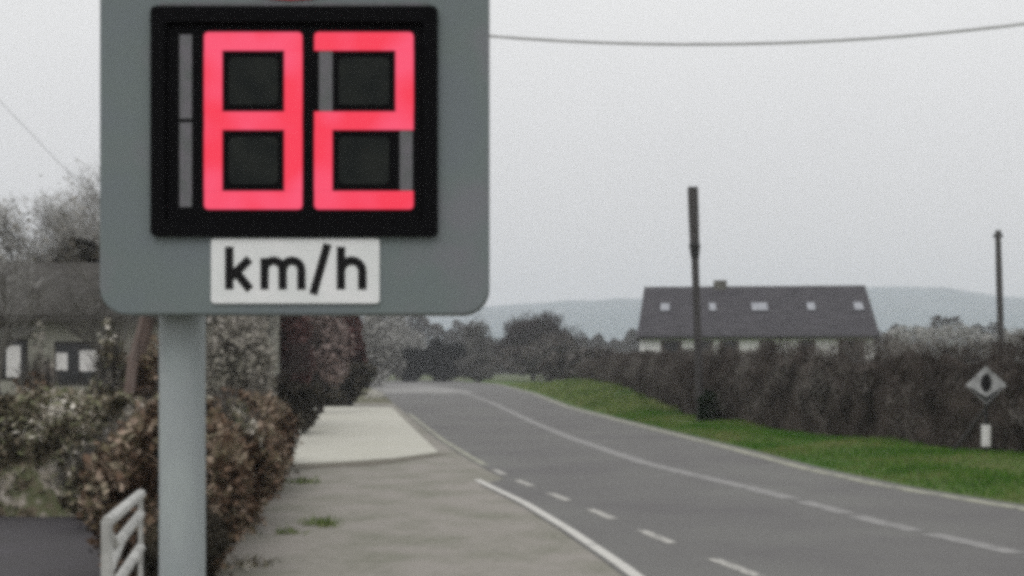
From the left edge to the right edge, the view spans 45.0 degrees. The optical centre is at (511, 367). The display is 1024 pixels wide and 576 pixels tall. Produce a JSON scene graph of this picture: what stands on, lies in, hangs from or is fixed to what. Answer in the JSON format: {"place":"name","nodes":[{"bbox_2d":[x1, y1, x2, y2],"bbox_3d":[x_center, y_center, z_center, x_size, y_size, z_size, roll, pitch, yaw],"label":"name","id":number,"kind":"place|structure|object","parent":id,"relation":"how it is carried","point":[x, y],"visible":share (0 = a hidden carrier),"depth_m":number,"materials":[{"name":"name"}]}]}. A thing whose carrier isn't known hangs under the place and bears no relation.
{"place":"outdoors","nodes":[
{"label":"outdoors","id":0,"kind":"place"},
{"bbox_2d":[8,293,68,395],"bbox_3d":[-7.058,0.320,18.496,0.970,2.865,0.874,0,0,-18],"label":"tangled bush","id":1,"kind":"object","parent":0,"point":[37,367],"visible":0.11,"depth_m":18.51,"materials":[{"name":"grey plant"}]},
{"bbox_2d":[0,101,98,204],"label":"service wire","id":2,"kind":"object","parent":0,"point":[47,150],"visible":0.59,"depth_m":36.82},
{"bbox_2d":[0,516,123,575],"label":"driveway","id":3,"kind":"structure","parent":0,"point":[47,546],"depth_m":11.62,"materials":[{"name":"grey asphalt"}]},
{"bbox_2d":[353,388,392,402],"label":"ground","id":4,"kind":"structure","parent":0,"point":[362,399],"depth_m":67.19,"materials":[{"name":"concrete"}]},
{"bbox_2d":[0,249,47,262],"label":"bare tree","id":5,"kind":"object","parent":4,"relation":"on","point":[19,258],"depth_m":50.26,"materials":[{"name":"plant"}]},
{"bbox_2d":[0,256,51,262],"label":"garden bush","id":6,"kind":"object","parent":4,"relation":"on","point":[34,258],"visible":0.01,"depth_m":42.94,"materials":[{"name":"grey plant"}]},
{"bbox_2d":[0,194,99,262],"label":"bare tree","id":7,"kind":"object","parent":4,"relation":"on","point":[14,227],"visible":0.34,"depth_m":42.91,"materials":[{"name":"grey plant"}]},
{"bbox_2d":[10,153,99,259],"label":"bare tree","id":8,"kind":"object","parent":4,"relation":"on","point":[59,214],"visible":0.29,"depth_m":45.58,"materials":[{"name":"grey plant"}]},
{"bbox_2d":[75,300,143,398],"bbox_3d":[-5.827,0.374,18.022,0.989,2.755,1.123,0,0,22],"label":"tangled bush","id":9,"kind":"object","parent":4,"relation":"on","point":[110,375],"visible":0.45,"depth_m":17.89,"materials":[{"name":"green plant"}]},
{"bbox_2d":[304,316,355,412],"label":"tall shrub","id":10,"kind":"object","parent":4,"relation":"on","point":[334,370],"visible":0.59,"depth_m":45.74,"materials":[{"name":"brown plant"}]},
{"bbox_2d":[311,361,377,405],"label":"dark thicket","id":11,"kind":"object","parent":4,"relation":"on","point":[355,383],"visible":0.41,"depth_m":54.12,"materials":[{"name":"brown plant"}]},
{"bbox_2d":[339,316,367,405],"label":"tall shrub","id":12,"kind":"object","parent":4,"relation":"on","point":[355,324],"visible":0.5,"depth_m":54.55,"materials":[{"name":"red plant"}]},
{"bbox_2d":[365,389,384,397],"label":"boulder","id":13,"kind":"object","parent":4,"relation":"on","point":[374,393],"visible":0.95,"depth_m":70.72,"materials":[{"name":"stone"}]},
{"bbox_2d":[361,316,406,386],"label":"winter tree","id":14,"kind":"object","parent":4,"relation":"on","point":[382,352],"visible":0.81,"depth_m":111.35,"materials":[{"name":"grey plant"}]},
{"bbox_2d":[214,403,621,575],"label":"footpath","id":15,"kind":"structure","parent":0,"point":[444,515],"depth_m":12.96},
{"bbox_2d":[11,354,83,397],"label":"garden bush","id":16,"kind":"object","parent":15,"relation":"on","point":[33,388],"visible":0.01,"depth_m":15.75,"materials":[{"name":"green plant"}]},
{"bbox_2d":[42,429,126,531],"bbox_3d":[-4.391,1.182,12.974,1.050,1.138,0.767,0,0,0],"label":"garden bush","id":17,"kind":"object","parent":15,"relation":"on","point":[67,489],"visible":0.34,"depth_m":12.84,"materials":[{"name":"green plant"}]},
{"bbox_2d":[89,388,155,503],"bbox_3d":[-4.052,0.969,13.229,0.873,1.564,0.955,0,0,-39],"label":"garden bush","id":18,"kind":"object","parent":15,"relation":"on","point":[115,424],"visible":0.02,"depth_m":13.11,"materials":[{"name":"brown plant"}]},
{"bbox_2d":[101,489,145,575],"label":"metal barrier","id":19,"kind":"object","parent":15,"relation":"on","point":[112,544],"visible":1,"depth_m":6.04,"materials":[{"name":"white metal"}]},
{"bbox_2d":[121,334,158,401],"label":"garden shrub","id":20,"kind":"object","parent":15,"relation":"on","point":[148,365],"visible":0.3,"depth_m":18.77,"materials":[{"name":"brown plant"}]},
{"bbox_2d":[120,467,237,575],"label":"dark shrub","id":21,"kind":"object","parent":15,"relation":"on","point":[218,539],"visible":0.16,"depth_m":8.79,"materials":[{"name":"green plant"}]},
{"bbox_2d":[74,383,302,575],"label":"beech hedge","id":22,"kind":"object","parent":15,"relation":"on","point":[231,450],"visible":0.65,"depth_m":9.89,"materials":[{"name":"brown plant"}]},
{"bbox_2d":[206,376,274,513],"bbox_3d":[-2.969,0.905,12.935,1.030,1.692,0.702,0,0,0],"label":"garden bush","id":23,"kind":"object","parent":15,"relation":"on","point":[239,414],"visible":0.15,"depth_m":12.92,"materials":[{"name":"brown plant"}]},
{"bbox_2d":[226,554,281,569],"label":"weed tuft","id":24,"kind":"object","parent":15,"relation":"on","point":[243,563],"visible":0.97,"depth_m":10.58,"materials":[{"name":"grey plant"}]},
{"bbox_2d":[243,383,281,415],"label":"garden bush","id":25,"kind":"object","parent":15,"relation":"on","point":[263,395],"depth_m":19.03,"materials":[{"name":"brown plant"}]},
{"bbox_2d":[256,523,310,535],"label":"weed tuft","id":26,"kind":"object","parent":15,"relation":"on","point":[292,530],"visible":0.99,"depth_m":12.67,"materials":[{"name":"green plant"}]},
{"bbox_2d":[100,0,489,575],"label":"speed display sign","id":27,"kind":"object","parent":15,"relation":"on","point":[294,157],"visible":1,"depth_m":2.80,"materials":[{"name":"grey metal"}]},
{"bbox_2d":[285,474,320,484],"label":"weed tuft","id":28,"kind":"object","parent":15,"relation":"on","point":[304,480],"visible":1,"depth_m":18.29,"materials":[{"name":"green plant"}]},
{"bbox_2d":[297,513,343,527],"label":"weed tuft","id":29,"kind":"object","parent":15,"relation":"on","point":[321,522],"visible":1,"depth_m":13.34,"materials":[{"name":"green plant"}]},
{"bbox_2d":[293,406,437,464],"bbox_3d":[-4.721,1.696,38.277,4.771,0.048,32.951,0,0,-11],"label":"concrete apron","id":30,"kind":"object","parent":15,"relation":"on","point":[339,434],"visible":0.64,"depth_m":29.32,"materials":[{"name":"beige concrete"}]},
{"bbox_2d":[291,453,447,468],"bbox_3d":[-2.392,1.698,22.524,1.210,0.001,4.436,0,0,39],"label":"worn tarmac joint","id":31,"kind":"object","parent":15,"relation":"on","point":[349,464],"visible":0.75,"depth_m":21.98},
{"bbox_2d":[372,370,622,575],"bbox_3d":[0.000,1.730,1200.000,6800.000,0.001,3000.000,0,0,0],"label":"ground","id":32,"kind":"structure","parent":0,"point":[504,376],"depth_m":203.70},
{"bbox_2d":[0,237,97,395],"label":"bare tree","id":33,"kind":"object","parent":32,"relation":"on","point":[9,326],"visible":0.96,"depth_m":23.65,"materials":[{"name":"grey plant"}]},
{"bbox_2d":[52,236,99,262],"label":"evergreen bush","id":34,"kind":"object","parent":32,"relation":"on","point":[91,256],"depth_m":40.42,"materials":[{"name":"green plant"}]},
{"bbox_2d":[33,207,158,364],"bbox_3d":[-8.267,-0.783,25.705,2.544,5.176,4.434,0,0,16],"label":"bare tree","id":35,"kind":"object","parent":32,"relation":"on","point":[72,328],"visible":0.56,"depth_m":24.88,"materials":[{"name":"grey plant"}]},
{"bbox_2d":[73,388,138,409],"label":"garden shrub","id":36,"kind":"object","parent":32,"relation":"on","point":[118,392],"depth_m":16.51,"materials":[{"name":"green plant"}]},
{"bbox_2d":[0,381,212,518],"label":"ivy hedge","id":37,"kind":"object","parent":32,"relation":"on","point":[32,422],"visible":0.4,"depth_m":14.13,"materials":[{"name":"green plant"}]},
{"bbox_2d":[83,181,158,398],"bbox_3d":[-5.201,-0.614,17.518,1.046,4.840,2.734,0,0,-36],"label":"garden tree","id":38,"kind":"object","parent":32,"relation":"on","point":[141,339],"visible":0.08,"depth_m":17.16,"materials":[{"name":"brown plant"}]},
{"bbox_2d":[0,263,283,397],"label":"pebbledash house","id":39,"kind":"structure","parent":32,"relation":"on","point":[72,356],"depth_m":30.00,"materials":[{"name":"brown tile"}]},
{"bbox_2d":[0,339,27,379],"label":"window","id":40,"kind":"structure","parent":39,"relation":"in","point":[15,352],"depth_m":29.94,"materials":[{"name":"white glass"}]},
{"bbox_2d":[54,341,106,384],"bbox_3d":[-10.444,-0.116,30.000,1.294,1.061,0.120,0,0,0],"label":"window","id":41,"kind":"structure","parent":39,"relation":"in","point":[71,356],"depth_m":29.95,"materials":[{"name":"grey glass"}]},
{"bbox_2d":[206,316,277,400],"bbox_3d":[-5.802,0.129,26.015,1.852,3.251,1.592,0,0,0],"label":"tall shrub","id":42,"kind":"object","parent":32,"relation":"on","point":[240,353],"visible":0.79,"depth_m":25.66,"materials":[{"name":"grey plant"}]},
{"bbox_2d":[217,316,331,387],"bbox_3d":[-5.737,-0.434,29.006,2.896,4.541,2.630,0,0,0],"label":"dark limbed tree","id":43,"kind":"object","parent":32,"relation":"on","point":[291,366],"visible":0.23,"depth_m":29.18,"materials":[{"name":"brown plant"}]},
{"bbox_2d":[279,316,315,406],"bbox_3d":[-6.588,-0.154,35.954,1.750,3.822,1.578,0,0,0],"label":"tall shrub","id":44,"kind":"object","parent":32,"relation":"on","point":[297,330],"visible":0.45,"depth_m":35.61,"materials":[{"name":"red plant"}]},
{"bbox_2d":[268,370,332,432],"bbox_3d":[-5.853,0.900,31.511,2.256,1.712,1.719,0,0,-30],"label":"dark thicket","id":45,"kind":"object","parent":32,"relation":"on","point":[301,399],"visible":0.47,"depth_m":31.30,"materials":[{"name":"brown plant"}]},
{"bbox_2d":[376,316,425,379],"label":"winter tree","id":46,"kind":"object","parent":32,"relation":"on","point":[406,335],"visible":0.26,"depth_m":174.57,"materials":[{"name":"grey plant"}]},
{"bbox_2d":[395,345,431,381],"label":"conifer","id":47,"kind":"object","parent":32,"relation":"on","point":[415,370],"visible":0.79,"depth_m":150.72,"materials":[{"name":"grey plant"}]},
{"bbox_2d":[363,316,475,374],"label":"treeline","id":48,"kind":"object","parent":32,"relation":"on","point":[453,336],"visible":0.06,"depth_m":298.79,"materials":[{"name":"plant"}]},
{"bbox_2d":[423,337,467,381],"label":"conifer","id":49,"kind":"object","parent":32,"relation":"on","point":[441,358],"visible":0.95,"depth_m":149.47,"materials":[{"name":"grey plant"}]},
{"bbox_2d":[454,352,498,381],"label":"grey bush","id":50,"kind":"object","parent":32,"relation":"on","point":[478,367],"visible":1,"depth_m":147.32,"materials":[{"name":"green plant"}]},
{"bbox_2d":[459,310,502,379],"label":"winter tree","id":51,"kind":"object","parent":32,"relation":"on","point":[477,342],"visible":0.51,"depth_m":169.71,"materials":[{"name":"grey plant"}]},
{"bbox_2d":[475,328,639,374],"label":"treeline","id":52,"kind":"object","parent":32,"relation":"on","point":[628,343],"visible":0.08,"depth_m":328.54,"materials":[{"name":"plant"}]},
{"bbox_2d":[573,327,1023,452],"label":"hedge","id":53,"kind":"object","parent":32,"relation":"on","point":[912,395],"visible":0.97,"depth_m":28.96,"materials":[{"name":"brown plant"}]},
{"bbox_2d":[874,315,1022,362],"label":"treeline","id":54,"kind":"object","parent":32,"relation":"on","point":[933,323],"visible":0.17,"depth_m":259.20,"materials":[{"name":"green plant"}]},
{"bbox_2d":[878,323,1023,363],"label":"hedgerow","id":55,"kind":"object","parent":32,"relation":"on","point":[919,335],"visible":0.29,"depth_m":87.36,"materials":[{"name":"brown plant"}]},
{"bbox_2d":[993,230,1004,353],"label":"utility pole","id":56,"kind":"object","parent":32,"relation":"on","point":[998,235],"visible":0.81,"depth_m":57.88,"materials":[{"name":"brown wood"}]},
{"bbox_2d":[0,0,1023,306],"label":"sky","id":57,"kind":"structure","parent":0,"point":[890,162],"materials":[{"name":"grey"}]},
{"bbox_2d":[339,286,1023,358],"bbox_3d":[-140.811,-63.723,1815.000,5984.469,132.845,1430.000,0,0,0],"label":"hills","id":58,"kind":"structure","parent":0,"point":[608,320],"depth_m":1616.32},
{"bbox_2d":[369,381,1023,575],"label":"road","id":59,"kind":"structure","parent":0,"point":[701,522],"depth_m":15.63,"materials":[{"name":"grey asphalt"}]},
{"bbox_2d":[370,385,473,392],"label":"worn road patch","id":60,"kind":"object","parent":59,"relation":"on","point":[407,389],"visible":0.88,"depth_m":97.58,"materials":[{"name":"grey asphalt"}]},
{"bbox_2d":[409,414,487,464],"bbox_3d":[-2.205,1.695,33.791,0.243,0.001,24.648,0,0,-8],"label":"road marking","id":61,"kind":"object","parent":59,"relation":"on","point":[450,444],"visible":1,"depth_m":27.75,"materials":[{"name":"white paint"}]},
{"bbox_2d":[473,479,642,575],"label":"road marking line","id":62,"kind":"object","parent":59,"relation":"on","point":[619,563],"visible":1,"depth_m":12.59,"materials":[{"name":"white paint"}]},
{"bbox_2d":[492,470,763,575],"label":"road marking dashes","id":63,"kind":"object","parent":59,"relation":"on","point":[719,561],"visible":1,"depth_m":12.44,"materials":[{"name":"white paint"}]},
{"bbox_2d":[410,383,1023,557],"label":"road marking","id":64,"kind":"object","parent":59,"relation":"on","point":[839,511],"visible":0.95,"depth_m":16.83,"materials":[{"name":"white paint"}]},
{"bbox_2d":[476,382,1023,509],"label":"road marking edge","id":65,"kind":"object","parent":59,"relation":"on","point":[851,478],"visible":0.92,"depth_m":20.95,"materials":[{"name":"white paint"}]},
{"bbox_2d":[466,380,1023,504],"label":"verge","id":66,"kind":"structure","parent":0,"point":[505,382],"depth_m":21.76,"materials":[{"name":"green plant"}]},
{"bbox_2d":[493,306,587,380],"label":"winter tree","id":67,"kind":"object","parent":66,"relation":"on","point":[528,331],"visible":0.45,"depth_m":158.21,"materials":[{"name":"grey plant"}]},
{"bbox_2d":[488,331,604,381],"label":"brown bush","id":68,"kind":"object","parent":66,"relation":"on","point":[523,359],"visible":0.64,"depth_m":148.57,"materials":[{"name":"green plant"}]},
{"bbox_2d":[535,346,616,381],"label":"dead hedge bush","id":69,"kind":"object","parent":66,"relation":"on","point":[563,370],"visible":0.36,"depth_m":117.13,"materials":[{"name":"brown plant"}]},
{"bbox_2d":[508,377,679,414],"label":"long grass","id":70,"kind":"structure","parent":66,"relation":"on","point":[593,400],"depth_m":58.13,"materials":[{"name":"green plant"}]},
{"bbox_2d":[603,351,626,355],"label":"scrub bush","id":71,"kind":"object","parent":66,"relation":"on","point":[612,352],"depth_m":109.60,"materials":[{"name":"grey plant"}]},
{"bbox_2d":[687,187,703,419],"bbox_3d":[5.657,-1.870,38.000,0.521,7.376,0.356,0,0,0],"label":"utility pole","id":72,"kind":"object","parent":66,"relation":"on","point":[693,218],"visible":0.94,"depth_m":37.90,"materials":[{"name":"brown wood"}]},
{"bbox_2d":[696,389,723,420],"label":"evergreen bush","id":73,"kind":"object","parent":66,"relation":"on","point":[708,404],"visible":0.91,"depth_m":37.46,"materials":[{"name":"green plant"}]},
{"bbox_2d":[637,280,880,362],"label":"bungalow","id":74,"kind":"object","parent":66,"relation":"on","point":[742,317],"visible":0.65,"depth_m":66.11,"materials":[{"name":"tile"}]},
{"bbox_2d":[661,341,681,353],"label":"window","id":75,"kind":"structure","parent":74,"relation":"in","point":[670,345],"depth_m":65.44,"materials":[{"name":"grey glass"}]},
{"bbox_2d":[702,341,712,355],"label":"window","id":76,"kind":"structure","parent":74,"relation":"in","point":[704,343],"depth_m":65.25,"materials":[{"name":"grey glass"}]},
{"bbox_2d":[720,340,738,351],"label":"window","id":77,"kind":"structure","parent":74,"relation":"in","point":[734,343],"depth_m":65.10,"materials":[{"name":"grey glass"}]},
{"bbox_2d":[759,340,774,350],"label":"window","id":78,"kind":"structure","parent":74,"relation":"in","point":[761,341],"depth_m":64.93,"materials":[{"name":"grey glass"}]},
{"bbox_2d":[799,340,815,355],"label":"window","id":79,"kind":"structure","parent":74,"relation":"in","point":[804,341],"depth_m":64.69,"materials":[{"name":"grey glass"}]},
{"bbox_2d":[839,340,862,362],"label":"window","id":80,"kind":"structure","parent":74,"relation":"in","point":[859,343],"depth_m":64.46,"materials":[{"name":"grey glass"}]},
{"bbox_2d":[856,436,915,442],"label":"weed tuft","id":81,"kind":"object","parent":66,"relation":"on","point":[881,439],"visible":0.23,"depth_m":26.61,"materials":[{"name":"green plant"}]},
{"bbox_2d":[951,366,1005,451],"bbox_3d":[8.543,0.812,22.690,0.999,1.701,0.169,0,0,23],"label":"diamond sign","id":82,"kind":"object","parent":66,"relation":"on","point":[986,385],"visible":0.88,"depth_m":22.60,"materials":[{"name":"white metal"}]},
{"bbox_2d":[490,22,1023,45],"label":"overhead cable","id":83,"kind":"object","parent":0,"point":[762,43],"visible":0.71,"depth_m":25.86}
]}

